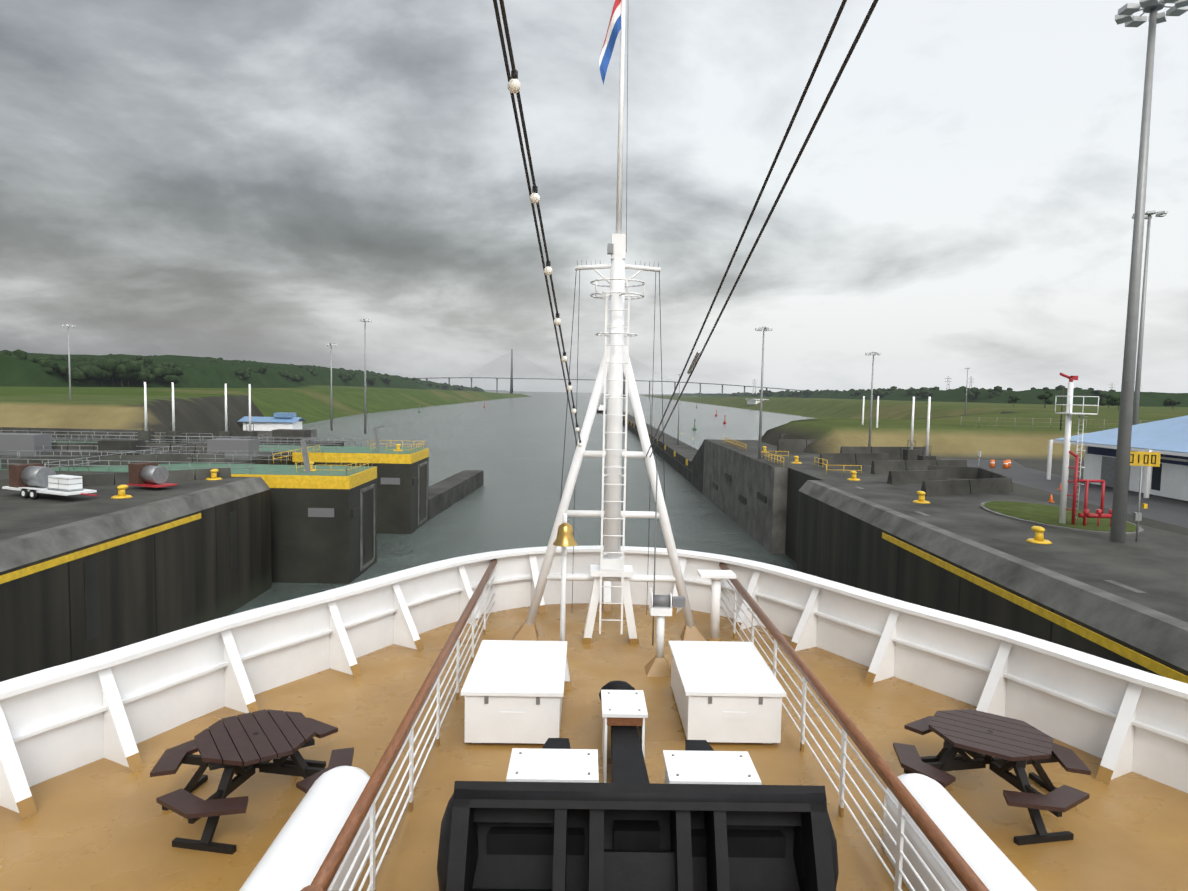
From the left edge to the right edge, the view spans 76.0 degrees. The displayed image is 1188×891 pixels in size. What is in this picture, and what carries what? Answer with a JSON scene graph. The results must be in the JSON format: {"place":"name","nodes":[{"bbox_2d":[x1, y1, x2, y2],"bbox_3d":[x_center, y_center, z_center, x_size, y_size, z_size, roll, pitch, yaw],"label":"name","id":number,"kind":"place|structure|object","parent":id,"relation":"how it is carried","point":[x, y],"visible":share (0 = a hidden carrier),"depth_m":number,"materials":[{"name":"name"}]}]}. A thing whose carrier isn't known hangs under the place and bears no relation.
{"place":"outdoors","nodes":[
{"label":"outdoors","id":0,"kind":"place"},
{"bbox_2d":[225,391,817,616],"bbox_3d":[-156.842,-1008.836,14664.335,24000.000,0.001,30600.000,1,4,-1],"label":"water","id":1,"kind":"structure","parent":0,"point":[514,449],"depth_m":180.26,"materials":[{"name":"grey liquid"}]},
{"bbox_2d":[428,470,483,519],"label":"wing wall","id":2,"kind":"structure","parent":1,"relation":"in","point":[445,494],"depth_m":133.28,"materials":[{"name":"concrete"}]},
{"bbox_2d":[418,402,725,429],"bbox_3d":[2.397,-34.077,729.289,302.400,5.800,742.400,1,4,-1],"label":"channel buoys","id":3,"kind":"object","parent":1,"relation":"on","point":[694,427],"visible":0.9,"depth_m":520.72,"materials":[{"name":"red paint"}]},
{"bbox_2d":[0,545,1187,818],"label":"ship bulwark","id":4,"kind":"object","parent":1,"relation":"on","point":[118,705],"visible":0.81,"depth_m":10.72,"materials":[{"name":"white metal"}]},
{"bbox_2d":[553,513,577,689],"bbox_3d":[-0.461,2.333,11.366,0.405,2.620,0.580,1,4,-1],"label":"ship's bell","id":5,"kind":"object","parent":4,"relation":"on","point":[564,540],"visible":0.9,"depth_m":11.39,"materials":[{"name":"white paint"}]},
{"bbox_2d":[513,0,705,643],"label":"foremast","id":6,"kind":"object","parent":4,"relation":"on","point":[615,364],"visible":1,"depth_m":13.34,"materials":[{"name":"white metal"}]},
{"bbox_2d":[599,0,620,84],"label":"flag","id":7,"kind":"object","parent":6,"relation":"attached to","point":[614,28],"visible":1,"depth_m":12.88,"materials":[{"name":"multicoloured fabric"}]},
{"bbox_2d":[493,0,877,644],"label":"rigging cables","id":8,"kind":"object","parent":6,"relation":"attached to","point":[514,85],"visible":0.96,"depth_m":5.55,"materials":[{"name":"grey metal"}]},
{"bbox_2d":[645,588,685,676],"bbox_3d":[1.137,2.948,12.118,0.600,1.350,0.440,1,4,-1],"label":"instrument","id":9,"kind":"object","parent":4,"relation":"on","point":[657,665],"visible":0.98,"depth_m":12.03,"materials":[{"name":"white paint"}]},
{"bbox_2d":[697,570,735,640],"bbox_3d":[2.161,2.899,13.529,0.620,1.290,0.420,1,4,-1],"label":"pedestal stand","id":10,"kind":"object","parent":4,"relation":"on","point":[716,577],"visible":0.83,"depth_m":13.46,"materials":[{"name":"white paint"}]},
{"bbox_2d":[597,405,606,412],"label":"tug boat","id":11,"kind":"object","parent":1,"relation":"on","point":[600,410],"visible":0.75,"depth_m":722.49,"materials":[{"name":"white"}]},
{"bbox_2d":[0,603,1187,890],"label":"ship deck","id":12,"kind":"structure","parent":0,"point":[104,825],"depth_m":8.66,"materials":[{"name":"brown wood"}]},
{"bbox_2d":[150,709,353,854],"bbox_3d":[-3.595,3.433,8.091,1.905,0.763,1.905,-2,5,-36],"label":"picnic table","id":13,"kind":"object","parent":12,"relation":"on","point":[242,747],"visible":0.92,"depth_m":7.90,"materials":[{"name":"black wood"}]},
{"bbox_2d":[461,640,566,743],"bbox_3d":[-1.031,3.344,10.418,1.270,0.712,1.980,1,4,-1],"label":"deck box","id":14,"kind":"object","parent":12,"relation":"on","point":[512,691],"visible":0.98,"depth_m":9.49,"materials":[{"name":"white paint"}]},
{"bbox_2d":[506,748,598,782],"bbox_3d":[-0.397,3.498,7.403,0.860,0.850,0.790,1,4,-1],"label":"hatch cover","id":15,"kind":"object","parent":12,"relation":"on","point":[551,765],"visible":0.65,"depth_m":7.33,"materials":[{"name":"white metal"}]},
{"bbox_2d":[601,690,647,782],"bbox_3d":[0.344,3.427,9.060,0.520,0.790,0.890,1,4,-1],"label":"small white stand","id":16,"kind":"object","parent":12,"relation":"on","point":[624,707],"visible":0.96,"depth_m":8.81,"materials":[{"name":"white paint"}]},
{"bbox_2d":[437,680,838,890],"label":"spare anchor","id":17,"kind":"object","parent":12,"relation":"on","point":[630,827],"visible":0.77,"depth_m":6.40,"materials":[{"name":"black metal"}]},
{"bbox_2d":[239,766,1036,890],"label":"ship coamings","id":18,"kind":"object","parent":12,"relation":"on","point":[295,855],"visible":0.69,"depth_m":6.50,"materials":[{"name":"white metal"}]},
{"bbox_2d":[301,559,988,890],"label":"ship railing","id":19,"kind":"object","parent":12,"relation":"on","point":[334,861],"visible":0.85,"depth_m":7.45,"materials":[{"name":"white metal"}]},
{"bbox_2d":[663,750,761,784],"bbox_3d":[1.122,3.526,7.421,0.860,0.850,0.790,1,4,-1],"label":"anchor cradle","id":20,"kind":"object","parent":12,"relation":"on","point":[712,767],"visible":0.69,"depth_m":7.35,"materials":[{"name":"white paint"}]},
{"bbox_2d":[669,641,786,743],"bbox_3d":[1.768,3.389,10.551,1.270,0.712,1.980,1,4,-1],"label":"deck box","id":21,"kind":"object","parent":12,"relation":"on","point":[729,692],"visible":0.96,"depth_m":9.66,"materials":[{"name":"white paint"}]},
{"bbox_2d":[893,709,1090,845],"bbox_3d":[4.400,3.558,8.486,1.905,0.763,1.905,4,5,34],"label":"picnic table","id":22,"kind":"object","parent":12,"relation":"on","point":[1005,745],"visible":0.98,"depth_m":8.28,"materials":[{"name":"black wood"}]},
{"bbox_2d":[0,353,1187,562],"bbox_3d":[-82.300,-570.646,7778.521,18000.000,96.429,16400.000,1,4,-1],"label":"ground","id":23,"kind":"structure","parent":0,"point":[34,394],"depth_m":328.26,"materials":[{"name":"green plant"}]},
{"bbox_2d":[0,427,230,490],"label":"apron barriers","id":24,"kind":"object","parent":23,"relation":"on","point":[123,478],"visible":0.48,"depth_m":83.27,"materials":[{"name":"concrete"}]},
{"bbox_2d":[0,438,343,681],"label":"lock wall","id":25,"kind":"structure","parent":23,"relation":"on","point":[86,576],"depth_m":52.62,"materials":[{"name":"concrete"}]},
{"bbox_2d":[2,463,96,499],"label":"trailer tanks","id":26,"kind":"object","parent":25,"relation":"on","point":[32,481],"visible":1,"depth_m":57.73,"materials":[{"name":"white metal"}]},
{"bbox_2d":[128,462,176,487],"bbox_3d":[-37.309,2.453,64.253,3.400,1.810,2.000,3,4,23],"label":"skid tank","id":27,"kind":"object","parent":25,"relation":"on","point":[150,474],"visible":1,"depth_m":63.78,"materials":[{"name":"silver metal"}]},
{"bbox_2d":[0,429,310,457],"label":"apron machinery","id":28,"kind":"object","parent":25,"relation":"on","point":[23,441],"visible":0.83,"depth_m":92.91,"materials":[{"name":"grey metal"}]},
{"bbox_2d":[0,430,355,469],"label":"railings","id":29,"kind":"object","parent":25,"relation":"on","point":[181,449],"visible":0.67,"depth_m":95.08,"materials":[{"name":"metal"}]},
{"bbox_2d":[0,437,376,583],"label":"rolling gate","id":30,"kind":"structure","parent":25,"relation":"on","point":[323,523],"depth_m":76.49,"materials":[{"name":"metal"}]},
{"bbox_2d":[51,426,428,533],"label":"rolling gate","id":31,"kind":"structure","parent":25,"relation":"on","point":[402,489],"depth_m":103.45,"materials":[{"name":"metal"}]},
{"bbox_2d":[0,349,479,390],"bbox_3d":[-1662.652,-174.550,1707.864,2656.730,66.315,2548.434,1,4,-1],"label":"bank trees","id":32,"kind":"object","parent":23,"relation":"on","point":[140,369],"visible":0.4,"depth_m":572.69,"materials":[{"name":"green plant"}]},
{"bbox_2d":[237,412,316,439],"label":"building","id":33,"kind":"structure","parent":23,"relation":"on","point":[266,426],"depth_m":262.96,"materials":[{"name":"concrete"}]},
{"bbox_2d":[138,382,935,459],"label":"white posts","id":34,"kind":"object","parent":23,"relation":"on","point":[147,436],"visible":0.73,"depth_m":113.46,"materials":[{"name":"white paint"},{"name":"steel"}]},
{"bbox_2d":[419,349,802,397],"bbox_3d":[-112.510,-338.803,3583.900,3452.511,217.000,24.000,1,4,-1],"label":"bridge","id":35,"kind":"structure","parent":23,"relation":"on","point":[511,378],"depth_m":3580.22,"materials":[{"name":"grey metal"}]},
{"bbox_2d":[61,0,1187,542],"bbox_3d":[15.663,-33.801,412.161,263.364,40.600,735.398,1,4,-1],"label":"light poles","id":36,"kind":"object","parent":23,"relation":"on","point":[1131,358],"visible":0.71,"depth_m":47.47,"materials":[{"name":"grey metal"}]},
{"bbox_2d":[747,399,768,403],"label":"warehouse","id":37,"kind":"structure","parent":23,"relation":"on","point":[753,401],"depth_m":1128.58,"materials":[{"name":"grey"}]},
{"bbox_2d":[690,439,1187,683],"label":"lock wall","id":38,"kind":"structure","parent":23,"relation":"on","point":[964,555],"depth_m":50.19,"materials":[{"name":"concrete"}]},
{"bbox_2d":[111,444,1051,543],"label":"bollards","id":39,"kind":"object","parent":38,"relation":"on","point":[1038,538],"visible":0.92,"depth_m":64.31,"materials":[{"name":"yellow metal"}]},
{"bbox_2d":[723,437,861,474],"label":"yellow railings","id":40,"kind":"object","parent":38,"relation":"on","point":[788,458],"visible":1,"depth_m":98.57,"materials":[{"name":"metal"}]},
{"bbox_2d":[857,487,1145,592],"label":"road markings","id":41,"kind":"object","parent":38,"relation":"on","point":[1120,584],"visible":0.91,"depth_m":36.96,"materials":[{"name":"white paint"}]},
{"bbox_2d":[980,501,1143,534],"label":"island grass","id":42,"kind":"structure","parent":38,"relation":"on","point":[1041,514],"depth_m":56.86,"materials":[{"name":"plant"}]},
{"bbox_2d":[1055,373,1111,525],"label":"fire monitor tower","id":43,"kind":"structure","parent":42,"relation":"on","point":[1086,514],"depth_m":53.52,"materials":[{"name":"white metal"}]},
{"bbox_2d":[1130,451,1160,541],"bbox_3d":[34.717,3.259,48.426,1.901,5.750,0.424,3,4,20],"label":"sign post","id":44,"kind":"object","parent":38,"relation":"on","point":[1141,459],"visible":0.88,"depth_m":48.20,"materials":[{"name":"yellow metal"}]},
{"bbox_2d":[752,376,1141,396],"bbox_3d":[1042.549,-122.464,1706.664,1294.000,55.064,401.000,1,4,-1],"label":"power pylons","id":45,"kind":"object","parent":23,"relation":"on","point":[947,381],"visible":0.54,"depth_m":1503.20,"materials":[{"name":"metal"}]},
{"bbox_2d":[730,385,1181,409],"bbox_3d":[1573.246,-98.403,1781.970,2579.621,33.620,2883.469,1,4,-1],"label":"bank trees","id":46,"kind":"object","parent":23,"relation":"on","point":[1105,398],"visible":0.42,"depth_m":987.90,"materials":[{"name":"green plant"}]},
{"bbox_2d":[961,386,1145,429],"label":"berm fence","id":47,"kind":"object","parent":23,"relation":"on","point":[1060,422],"visible":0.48,"depth_m":126.74,"materials":[{"name":"metal"}]},
{"bbox_2d":[1047,415,1187,500],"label":"building","id":48,"kind":"structure","parent":23,"relation":"on","point":[1168,440],"depth_m":75.36,"materials":[{"name":"blue"}]},
{"bbox_2d":[0,0,1187,393],"label":"sky","id":49,"kind":"structure","parent":0,"point":[252,180],"materials":[{"name":"grey"}]},
{"bbox_2d":[622,410,697,481],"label":"approach wall","id":50,"kind":"structure","parent":0,"point":[679,457],"depth_m":219.71,"materials":[{"name":"concrete"}]},
{"bbox_2d":[777,434,1012,495],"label":"apron blocks","id":51,"kind":"structure","parent":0,"point":[931,476],"depth_m":86.15,"materials":[{"name":"concrete"}]},
{"bbox_2d":[941,459,1187,527],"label":"road","id":52,"kind":"structure","parent":0,"point":[1168,511],"depth_m":74.05,"materials":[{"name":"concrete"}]},
{"bbox_2d":[978,451,1060,501],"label":"traffic cones","id":53,"kind":"object","parent":52,"relation":"on","point":[1006,464],"visible":0.83,"depth_m":98.58,"materials":[{"name":"orange plastic"}]}
]}

